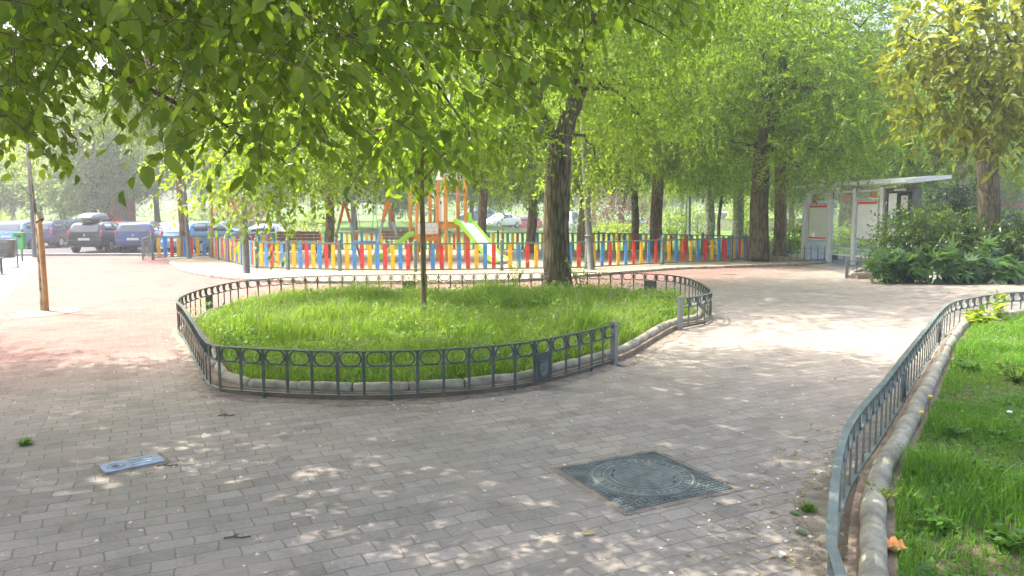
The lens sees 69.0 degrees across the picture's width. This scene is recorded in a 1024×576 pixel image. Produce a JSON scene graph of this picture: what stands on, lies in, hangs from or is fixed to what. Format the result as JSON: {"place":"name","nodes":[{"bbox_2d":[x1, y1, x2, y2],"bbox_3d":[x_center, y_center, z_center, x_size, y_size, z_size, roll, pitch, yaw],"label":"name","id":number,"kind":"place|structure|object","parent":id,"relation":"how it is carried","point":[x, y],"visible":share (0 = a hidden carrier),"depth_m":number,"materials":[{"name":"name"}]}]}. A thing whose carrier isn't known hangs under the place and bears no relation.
{"place":"outdoors","nodes":[
{"label":"outdoors","id":0,"kind":"place"},
{"bbox_2d":[0,256,37,303],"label":"pavement","id":1,"kind":"structure","parent":0,"point":[13,276],"depth_m":20.66,"materials":[{"name":"concrete"}]},
{"bbox_2d":[0,236,18,266],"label":"bench","id":2,"kind":"object","parent":1,"relation":"on","point":[12,250],"visible":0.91,"depth_m":22.46,"materials":[{"name":"paint"}]},
{"bbox_2d":[18,244,309,252],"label":"road","id":3,"kind":"structure","parent":0,"point":[65,248],"depth_m":37.50,"materials":[{"name":"grey asphalt"}]},
{"bbox_2d":[0,220,35,247],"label":"parked car","id":4,"kind":"object","parent":3,"relation":"on","point":[8,228],"visible":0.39,"depth_m":39.09,"materials":[{"name":"paint"}]},
{"bbox_2d":[42,220,73,246],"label":"parked car","id":5,"kind":"object","parent":3,"relation":"on","point":[55,232],"visible":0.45,"depth_m":40.49,"materials":[{"name":"paint"}]},
{"bbox_2d":[67,213,131,251],"bbox_3d":[-20.259,-2.781,36.930,2.100,1.900,4.255,-1,6,-6],"label":"parked car","id":6,"kind":"object","parent":3,"relation":"on","point":[96,231],"visible":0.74,"depth_m":35.11,"materials":[{"name":"paint"}]},
{"bbox_2d":[115,221,163,251],"bbox_3d":[-18.323,-2.593,37.111,2.100,1.490,4.255,-1,6,-13],"label":"parked car","id":7,"kind":"object","parent":3,"relation":"on","point":[130,233],"visible":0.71,"depth_m":35.25,"materials":[{"name":"paint"}]},
{"bbox_2d":[160,221,239,252],"bbox_3d":[-14.799,-2.468,35.875,2.100,1.490,4.255,2,6,17],"label":"parked car","id":8,"kind":"object","parent":3,"relation":"on","point":[198,228],"visible":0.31,"depth_m":34.31,"materials":[{"name":"paint"}]},
{"bbox_2d":[248,223,306,248],"bbox_3d":[-13.393,-2.781,40.325,4.605,1.440,2.100,0,6,0],"label":"parked car","id":9,"kind":"object","parent":3,"relation":"on","point":[261,227],"visible":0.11,"depth_m":39.52,"materials":[{"name":"paint"}]},
{"bbox_2d":[177,272,695,383],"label":"island grass","id":10,"kind":"structure","parent":0,"point":[502,366],"depth_m":9.50,"materials":[{"name":"green plant"}]},
{"bbox_2d":[326,39,508,318],"bbox_3d":[-1.306,-1.608,10.433,2.540,4.246,2.331,0,6,0],"label":"sapling","id":11,"kind":"object","parent":10,"relation":"on","point":[416,163],"visible":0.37,"depth_m":10.33,"materials":[{"name":"green plant"}]},
{"bbox_2d":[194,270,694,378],"bbox_3d":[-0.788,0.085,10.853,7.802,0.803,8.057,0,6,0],"label":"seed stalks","id":12,"kind":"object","parent":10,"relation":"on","point":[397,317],"visible":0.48,"depth_m":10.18,"materials":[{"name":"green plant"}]},
{"bbox_2d":[136,0,849,287],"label":"forked tree","id":13,"kind":"object","parent":10,"relation":"on","point":[558,154],"visible":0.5,"depth_m":14.71,"materials":[{"name":"green plant"}]},
{"bbox_2d":[373,170,507,262],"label":"play tower","id":14,"kind":"structure","parent":0,"point":[471,229],"depth_m":24.94,"materials":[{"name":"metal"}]},
{"bbox_2d":[166,250,814,283],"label":"sand","id":15,"kind":"structure","parent":0,"point":[207,264],"depth_m":22.97,"materials":[{"name":"beige sand"}]},
{"bbox_2d":[42,15,268,255],"bbox_3d":[-12.484,-6.859,27.838,8.299,11.429,8.286,0,6,0],"label":"park tree","id":16,"kind":"object","parent":15,"relation":"on","point":[80,106],"visible":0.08,"depth_m":26.38,"materials":[{"name":"green plant"}]},
{"bbox_2d":[176,61,191,258],"bbox_3d":[-11.609,-4.570,26.073,0.464,7.160,0.464,6,8,45],"label":"lamp post","id":17,"kind":"object","parent":15,"relation":"on","point":[187,238],"visible":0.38,"depth_m":26.25,"materials":[{"name":"metal"}]},
{"bbox_2d":[229,6,249,272],"bbox_3d":[-7.184,-3.930,19.733,0.480,7.160,0.480,0,6,0],"label":"lamp post","id":18,"kind":"object","parent":15,"relation":"on","point":[245,258],"visible":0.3,"depth_m":19.95,"materials":[{"name":"paint"}]},
{"bbox_2d":[277,231,321,252],"bbox_3d":[-8.638,-1.880,30.325,1.700,0.883,0.609,0,6,-3],"label":"park bench","id":19,"kind":"object","parent":15,"relation":"on","point":[301,232],"visible":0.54,"depth_m":30.07,"materials":[{"name":"brown wood"}]},
{"bbox_2d":[196,2,413,257],"bbox_3d":[-7.208,-6.370,26.208,8.298,10.811,8.108,0,6,0],"label":"park tree","id":20,"kind":"object","parent":15,"relation":"on","point":[331,222],"visible":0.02,"depth_m":25.88,"materials":[{"name":"green plant"}]},
{"bbox_2d":[330,199,403,259],"bbox_3d":[-5.225,-2.119,26.672,2.182,2.134,1.584,4,7,32],"label":"swing frame","id":21,"kind":"object","parent":15,"relation":"on","point":[387,204],"visible":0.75,"depth_m":26.55,"materials":[{"name":"metal"}]},
{"bbox_2d":[150,233,748,271],"bbox_3d":[-1.975,-1.218,23.942,21.564,0.917,7.009,0,6,0],"label":"playground fence","id":22,"kind":"object","parent":15,"relation":"on","point":[223,251],"visible":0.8,"depth_m":21.38,"materials":[{"name":"multicoloured paint"}]},
{"bbox_2d":[208,230,748,256],"bbox_3d":[-1.066,-1.782,29.540,19.972,0.917,5.248,0,6,2],"label":"playground fence","id":23,"kind":"object","parent":15,"relation":"on","point":[651,234],"visible":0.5,"depth_m":30.70,"materials":[{"name":"multicoloured paint"}]},
{"bbox_2d":[406,33,577,252],"bbox_3d":[-0.898,-6.982,29.740,8.086,11.300,8.150,0,6,0],"label":"park tree","id":24,"kind":"object","parent":15,"relation":"on","point":[482,215],"visible":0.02,"depth_m":29.87,"materials":[{"name":"green plant"}]},
{"bbox_2d":[169,261,826,283],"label":"apron kerb","id":25,"kind":"structure","parent":15,"relation":"on","point":[182,268],"depth_m":19.76,"materials":[{"name":"concrete"}]},
{"bbox_2d":[441,25,619,252],"bbox_3d":[1.043,-6.472,29.784,7.877,10.303,8.000,-4,7,-36],"label":"park tree","id":26,"kind":"object","parent":15,"relation":"on","point":[531,230],"visible":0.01,"depth_m":30.12,"materials":[{"name":"green plant"}]},
{"bbox_2d":[576,29,594,269],"bbox_3d":[1.989,-4.015,21.071,0.880,7.060,0.464,6,8,45],"label":"lamp post","id":27,"kind":"object","parent":15,"relation":"on","point":[589,236],"visible":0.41,"depth_m":21.13,"materials":[{"name":"metal"}]},
{"bbox_2d":[474,13,723,256],"bbox_3d":[2.918,-6.054,26.822,8.792,10.028,7.983,0,6,0],"label":"park tree","id":28,"kind":"object","parent":15,"relation":"on","point":[581,233],"visible":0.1,"depth_m":26.10,"materials":[{"name":"green plant"}]},
{"bbox_2d":[543,7,789,251],"bbox_3d":[5.945,-6.901,30.317,11.640,11.053,10.481,0,6,0],"label":"park tree","id":29,"kind":"object","parent":15,"relation":"on","point":[656,211],"visible":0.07,"depth_m":30.21,"materials":[{"name":"green plant"}]},
{"bbox_2d":[609,0,1011,261],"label":"elm tree","id":30,"kind":"object","parent":15,"relation":"on","point":[769,119],"visible":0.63,"depth_m":23.02,"materials":[{"name":"green plant"}]},
{"bbox_2d":[0,256,1023,575],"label":"paved square","id":31,"kind":"structure","parent":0,"point":[414,498],"depth_m":5.36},
{"bbox_2d":[26,144,36,256],"bbox_3d":[-17.954,-4.581,27.680,0.480,6.860,0.480,0,6,0],"label":"lamp post","id":32,"kind":"object","parent":31,"relation":"on","point":[33,239],"visible":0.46,"depth_m":27.83,"materials":[{"name":"paint"}]},
{"bbox_2d":[6,307,82,318],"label":"tree pit soil","id":33,"kind":"object","parent":31,"relation":"on","point":[42,313],"visible":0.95,"depth_m":12.22,"materials":[{"name":"beige soil"}]},
{"bbox_2d":[0,113,56,310],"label":"staked tree","id":34,"kind":"object","parent":33,"relation":"on","point":[31,163],"visible":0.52,"depth_m":12.29,"materials":[{"name":"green plant"}]},
{"bbox_2d":[36,215,48,310],"bbox_3d":[-7.766,-0.401,12.333,0.121,1.622,0.170,-3,7,-28],"label":"tree stake","id":35,"kind":"object","parent":33,"relation":"on","point":[42,256],"visible":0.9,"depth_m":12.28,"materials":[{"name":"brown wood"}]},
{"bbox_2d":[92,453,170,476],"bbox_3d":[-2.504,1.158,4.912,0.420,0.021,0.260,-5,8,-41],"label":"utility plate","id":36,"kind":"object","parent":31,"relation":"on","point":[125,465],"visible":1,"depth_m":4.88,"materials":[{"name":"grey metal"}]},
{"bbox_2d":[18,253,251,255],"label":"road kerb","id":37,"kind":"structure","parent":31,"relation":"on","point":[89,254],"depth_m":28.56,"materials":[{"name":"concrete"}]},
{"bbox_2d":[0,0,724,206],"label":"overhanging tree","id":38,"kind":"object","parent":31,"relation":"on","point":[46,30],"visible":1,"depth_m":3.35,"materials":[{"name":"green plant"}]},
{"bbox_2d":[175,272,712,400],"bbox_3d":[-0.829,0.326,10.819,8.215,0.480,8.717,0,6,0],"label":"railing","id":39,"kind":"object","parent":31,"relation":"on","point":[542,366],"visible":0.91,"depth_m":7.18,"materials":[{"name":"grey metal"}]},
{"bbox_2d":[171,305,717,405],"bbox_3d":[-0.821,0.558,10.830,8.482,0.008,8.958,0,6,0],"label":"dirt strip","id":40,"kind":"object","parent":31,"relation":"on","point":[202,386],"visible":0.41,"depth_m":7.06,"materials":[{"name":"brown soil"}]},
{"bbox_2d":[184,289,706,399],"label":"log kerb","id":41,"kind":"structure","parent":31,"relation":"on","point":[626,350],"depth_m":6.86,"materials":[{"name":"concrete"}]},
{"bbox_2d":[0,320,926,574],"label":"litter specks","id":42,"kind":"object","parent":31,"relation":"on","point":[809,536],"visible":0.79,"depth_m":4.89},
{"bbox_2d":[548,449,744,515],"bbox_3d":[0.814,1.184,4.643,0.870,0.029,0.860,-3,6,-27],"label":"manhole cover","id":43,"kind":"object","parent":31,"relation":"on","point":[641,482],"visible":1,"depth_m":4.55,"materials":[{"name":"metal"}]},
{"bbox_2d":[686,418,895,575],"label":"leaf litter","id":44,"kind":"object","parent":31,"relation":"on","point":[774,512],"visible":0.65,"depth_m":4.09,"materials":[{"name":"beige plant"}]},
{"bbox_2d":[785,373,920,575],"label":"dirt strip","id":45,"kind":"object","parent":31,"relation":"on","point":[817,520],"visible":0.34,"depth_m":4.12,"materials":[{"name":"soil"}]},
{"bbox_2d":[860,243,909,282],"bbox_3d":[8.832,-0.570,17.599,1.349,1.256,1.061,-4,7,-34],"label":"fatsia plant","id":46,"kind":"object","parent":31,"relation":"on","point":[873,267],"visible":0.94,"depth_m":17.48,"materials":[{"name":"green plant"}]},
{"bbox_2d":[876,242,934,283],"bbox_3d":[9.313,-0.503,17.610,1.306,1.189,1.350,2,6,18],"label":"fatsia plant","id":47,"kind":"object","parent":31,"relation":"on","point":[911,263],"visible":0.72,"depth_m":17.45,"materials":[{"name":"green plant"}]},
{"bbox_2d":[826,291,1023,575],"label":"railing","id":48,"kind":"object","parent":31,"relation":"on","point":[854,427],"visible":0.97,"depth_m":5.06,"materials":[{"name":"metal"}]},
{"bbox_2d":[847,309,1023,575],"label":"log kerb","id":49,"kind":"structure","parent":31,"relation":"on","point":[872,525],"depth_m":4.13,"materials":[{"name":"concrete"}]},
{"bbox_2d":[911,232,984,283],"bbox_3d":[10.164,-0.586,17.695,1.434,1.560,1.475,-1,6,-12],"label":"fatsia plant","id":50,"kind":"object","parent":31,"relation":"on","point":[942,264],"visible":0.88,"depth_m":17.36,"materials":[{"name":"green plant"}]},
{"bbox_2d":[0,202,1023,253],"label":"ground","id":51,"kind":"structure","parent":0,"point":[365,220],"depth_m":59.89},
{"bbox_2d":[0,138,47,220],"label":"background tree","id":52,"kind":"object","parent":51,"relation":"on","point":[4,199],"visible":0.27,"depth_m":52.58,"materials":[{"name":"green plant"}]},
{"bbox_2d":[8,71,162,219],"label":"background tree","id":53,"kind":"object","parent":51,"relation":"on","point":[95,173],"visible":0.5,"depth_m":47.92,"materials":[{"name":"green plant"}]},
{"bbox_2d":[103,197,135,220],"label":"red hut","id":54,"kind":"object","parent":51,"relation":"on","point":[130,212],"visible":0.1,"depth_m":59.06,"materials":[{"name":"paint"}]},
{"bbox_2d":[87,125,174,220],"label":"background tree","id":55,"kind":"object","parent":51,"relation":"on","point":[124,213],"visible":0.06,"depth_m":57.57,"materials":[{"name":"green plant"}]},
{"bbox_2d":[126,96,209,221],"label":"background tree","id":56,"kind":"object","parent":51,"relation":"on","point":[157,218],"visible":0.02,"depth_m":61.36,"materials":[{"name":"green plant"}]},
{"bbox_2d":[176,203,249,227],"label":"olive shrub","id":57,"kind":"object","parent":51,"relation":"on","point":[204,218],"visible":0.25,"depth_m":43.53,"materials":[{"name":"green plant"}]},
{"bbox_2d":[185,131,258,217],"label":"background tree","id":58,"kind":"object","parent":51,"relation":"on","point":[217,178],"visible":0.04,"depth_m":61.80,"materials":[{"name":"green plant"}]},
{"bbox_2d":[206,194,277,223],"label":"reddish shrub","id":59,"kind":"object","parent":51,"relation":"on","point":[251,218],"visible":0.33,"depth_m":57.40,"materials":[{"name":"green plant"}]},
{"bbox_2d":[217,146,313,222],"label":"background tree","id":60,"kind":"object","parent":51,"relation":"on","point":[278,202],"visible":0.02,"depth_m":59.40,"materials":[{"name":"green plant"}]},
{"bbox_2d":[275,206,339,247],"bbox_3d":[-10.446,-3.150,37.972,3.460,2.392,2.940,0,6,0],"label":"silver bush","id":61,"kind":"object","parent":51,"relation":"on","point":[298,223],"visible":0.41,"depth_m":37.66,"materials":[{"name":"green plant"}]},
{"bbox_2d":[295,161,382,229],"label":"background tree","id":62,"kind":"object","parent":51,"relation":"on","point":[353,218],"visible":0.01,"depth_m":51.63,"materials":[{"name":"green plant"}]},
{"bbox_2d":[342,166,436,230],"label":"background tree","id":63,"kind":"object","parent":51,"relation":"on","point":[402,204],"visible":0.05,"depth_m":49.64,"materials":[{"name":"green plant"}]},
{"bbox_2d":[4,181,878,220],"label":"wood","id":64,"kind":"object","parent":51,"relation":"on","point":[137,208],"visible":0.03,"depth_m":116.42,"materials":[{"name":"green plant"}]},
{"bbox_2d":[432,174,513,219],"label":"background tree","id":65,"kind":"object","parent":51,"relation":"on","point":[472,207],"visible":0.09,"depth_m":60.44,"materials":[{"name":"green plant"}]},
{"bbox_2d":[486,213,521,227],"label":"parked car","id":66,"kind":"object","parent":51,"relation":"on","point":[509,219],"visible":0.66,"depth_m":71.38,"materials":[{"name":"paint"}]},
{"bbox_2d":[576,181,650,237],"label":"purple tree shrub","id":67,"kind":"object","parent":51,"relation":"on","point":[606,212],"visible":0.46,"depth_m":47.45,"materials":[{"name":"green plant"}]},
{"bbox_2d":[592,218,649,240],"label":"lime bush","id":68,"kind":"object","parent":51,"relation":"on","point":[621,227],"visible":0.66,"depth_m":43.71,"materials":[{"name":"green plant"}]},
{"bbox_2d":[601,173,675,219],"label":"background tree","id":69,"kind":"object","parent":51,"relation":"on","point":[664,203],"visible":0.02,"depth_m":92.67,"materials":[{"name":"green plant"}]},
{"bbox_2d":[578,47,724,249],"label":"park tree","id":70,"kind":"object","parent":51,"relation":"on","point":[635,221],"visible":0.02,"depth_m":34.26,"materials":[{"name":"green plant"}]},
{"bbox_2d":[646,201,700,238],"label":"rounded shrub","id":71,"kind":"object","parent":51,"relation":"on","point":[676,221],"visible":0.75,"depth_m":45.40,"materials":[{"name":"green plant"}]},
{"bbox_2d":[677,201,721,233],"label":"street bush","id":72,"kind":"object","parent":51,"relation":"on","point":[697,215],"visible":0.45,"depth_m":55.54,"materials":[{"name":"green plant"}]},
{"bbox_2d":[610,66,812,244],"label":"park tree","id":73,"kind":"object","parent":51,"relation":"on","point":[709,229],"visible":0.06,"depth_m":39.54,"materials":[{"name":"green plant"}]},
{"bbox_2d":[679,163,750,241],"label":"park tree","id":74,"kind":"object","parent":51,"relation":"on","point":[719,207],"visible":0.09,"depth_m":42.74,"materials":[{"name":"green plant"}]},
{"bbox_2d":[644,218,801,230],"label":"street wall","id":75,"kind":"structure","parent":51,"relation":"on","point":[724,222],"depth_m":64.15,"materials":[{"name":"concrete"}]},
{"bbox_2d":[665,68,820,240],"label":"park tree","id":76,"kind":"object","parent":51,"relation":"on","point":[738,222],"visible":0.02,"depth_m":43.53,"materials":[{"name":"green plant"}]},
{"bbox_2d":[716,194,773,235],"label":"street bush","id":77,"kind":"object","parent":51,"relation":"on","point":[746,216],"visible":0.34,"depth_m":49.71,"materials":[{"name":"green plant"}]},
{"bbox_2d":[769,214,801,253],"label":"street bush","id":78,"kind":"object","parent":51,"relation":"on","point":[795,241],"visible":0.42,"depth_m":30.61,"materials":[{"name":"green plant"}]},
{"bbox_2d":[732,159,840,230],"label":"background tree","id":79,"kind":"object","parent":51,"relation":"on","point":[791,211],"visible":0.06,"depth_m":59.25,"materials":[{"name":"green plant"}]},
{"bbox_2d":[800,219,876,251],"bbox_3d":[15.278,-2.560,32.843,5.758,2.086,3.058,0,6,0],"label":"street bush","id":80,"kind":"object","parent":51,"relation":"on","point":[845,232],"visible":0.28,"depth_m":32.73,"materials":[{"name":"green plant"}]},
{"bbox_2d":[744,2,972,247],"bbox_3d":[16.677,-7.483,35.646,10.448,11.148,10.144,0,6,0],"label":"park tree","id":81,"kind":"object","parent":51,"relation":"on","point":[845,212],"visible":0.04,"depth_m":35.46,"materials":[{"name":"green plant"}]},
{"bbox_2d":[870,152,976,211],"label":"background tree","id":82,"kind":"object","parent":51,"relation":"on","point":[945,182],"visible":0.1,"depth_m":55.94,"materials":[{"name":"green plant"}]},
{"bbox_2d":[847,1,1023,209],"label":"park tree","id":83,"kind":"object","parent":51,"relation":"on","point":[959,169],"visible":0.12,"depth_m":32.31,"materials":[{"name":"green plant"}]},
{"bbox_2d":[972,140,1023,219],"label":"background tree","id":84,"kind":"object","parent":51,"relation":"on","point":[1018,198],"visible":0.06,"depth_m":58.95,"materials":[{"name":"green plant"}]},
{"bbox_2d":[3,0,1021,203],"label":"sky","id":85,"kind":"structure","parent":0,"point":[922,3],"materials":[{"name":"white"}]},
{"bbox_2d":[788,254,872,270],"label":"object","id":86,"kind":"structure","parent":0,"point":[838,264],"depth_m":24.34,"materials":[{"name":"concrete"}]},
{"bbox_2d":[663,0,914,255],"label":"park tree","id":87,"kind":"object","parent":86,"relation":"on","point":[780,224],"visible":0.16,"depth_m":25.82,"materials":[{"name":"green plant"}]},
{"bbox_2d":[769,245,871,261],"bbox_3d":[10.574,-1.166,25.292,4.210,0.544,0.213,-2,6,-18],"label":"railing","id":88,"kind":"object","parent":86,"relation":"on","point":[834,257],"visible":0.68,"depth_m":25.07,"materials":[{"name":"metal"}]},
{"bbox_2d":[792,175,951,264],"bbox_3d":[11.255,-2.130,24.001,1.477,2.720,5.942,-1,6,-10],"label":"bus shelter","id":89,"kind":"object","parent":86,"relation":"on","point":[817,224],"visible":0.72,"depth_m":23.62,"materials":[{"name":"metal"}]},
{"bbox_2d":[882,310,1023,575],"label":"verge grass","id":90,"kind":"structure","parent":0,"point":[962,466],"depth_m":4.21,"materials":[{"name":"green plant"}]},
{"bbox_2d":[913,504,961,534],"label":"verge weed","id":91,"kind":"object","parent":90,"relation":"on","point":[933,519],"visible":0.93,"depth_m":3.53,"materials":[{"name":"green plant"}]},
{"bbox_2d":[960,300,1008,325],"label":"tall weed","id":92,"kind":"object","parent":90,"relation":"on","point":[975,315],"visible":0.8,"depth_m":9.82,"materials":[{"name":"green plant"}]},
{"bbox_2d":[986,290,1012,320],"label":"tall weed","id":93,"kind":"object","parent":90,"relation":"on","point":[999,315],"visible":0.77,"depth_m":10.44,"materials":[{"name":"green plant"}]},
{"bbox_2d":[985,520,1023,550],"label":"verge weed","id":94,"kind":"object","parent":90,"relation":"on","point":[1009,540],"visible":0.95,"depth_m":3.37,"materials":[{"name":"green plant"}]},
{"bbox_2d":[993,357,1023,382],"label":"verge weed","id":95,"kind":"object","parent":90,"relation":"on","point":[1008,370],"visible":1,"depth_m":6.65,"materials":[{"name":"green plant"}]},
{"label":"far path","id":96,"kind":"structure","parent":0,"visible":0},
{"bbox_2d":[0,130,115,219],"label":"background tree","id":97,"kind":"object","parent":96,"relation":"on","point":[23,163],"visible":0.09,"depth_m":50.97,"materials":[{"name":"green plant"}]},
{"label":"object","id":98,"kind":"structure","parent":0,"visible":0},
{"bbox_2d":[857,192,971,263],"bbox_3d":[10.806,-1.453,19.945,2.772,2.188,3.038,0,6,0],"label":"dense shrub","id":99,"kind":"object","parent":98,"relation":"on","point":[907,239],"visible":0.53,"depth_m":19.68,"materials":[{"name":"green plant"}]},
{"bbox_2d":[859,0,1023,257],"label":"yellow leaved tree","id":100,"kind":"object","parent":98,"relation":"on","point":[965,80],"visible":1,"depth_m":14.43,"materials":[{"name":"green plant"}]},
{"bbox_2d":[909,202,973,252],"bbox_3d":[11.656,-1.464,20.226,1.886,1.745,1.754,0,6,0],"label":"lime shrub","id":101,"kind":"object","parent":98,"relation":"on","point":[948,209],"visible":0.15,"depth_m":19.95,"materials":[{"name":"green plant"}]},
{"bbox_2d":[921,178,977,240],"bbox_3d":[13.411,-2.011,22.481,2.353,2.745,2.409,0,6,0],"label":"conifer shrub","id":102,"kind":"object","parent":98,"relation":"on","point":[963,201],"visible":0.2,"depth_m":22.31,"materials":[{"name":"green plant"}]},
{"bbox_2d":[910,202,1023,262],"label":"dense shrub","id":103,"kind":"object","parent":98,"relation":"on","point":[972,234],"visible":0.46,"depth_m":18.90,"materials":[{"name":"green plant"}]},
{"bbox_2d":[955,247,998,284],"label":"fatsia plant","id":104,"kind":"object","parent":98,"relation":"on","point":[974,276],"visible":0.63,"depth_m":17.34,"materials":[{"name":"green plant"}]},
{"bbox_2d":[969,233,1023,284],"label":"fatsia plant","id":105,"kind":"object","parent":98,"relation":"on","point":[1007,273],"visible":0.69,"depth_m":17.34,"materials":[{"name":"green plant"}]},
{"bbox_2d":[971,205,1023,268],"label":"dense shrub","id":106,"kind":"object","parent":98,"relation":"on","point":[1019,225],"visible":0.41,"depth_m":18.58,"materials":[{"name":"green plant"}]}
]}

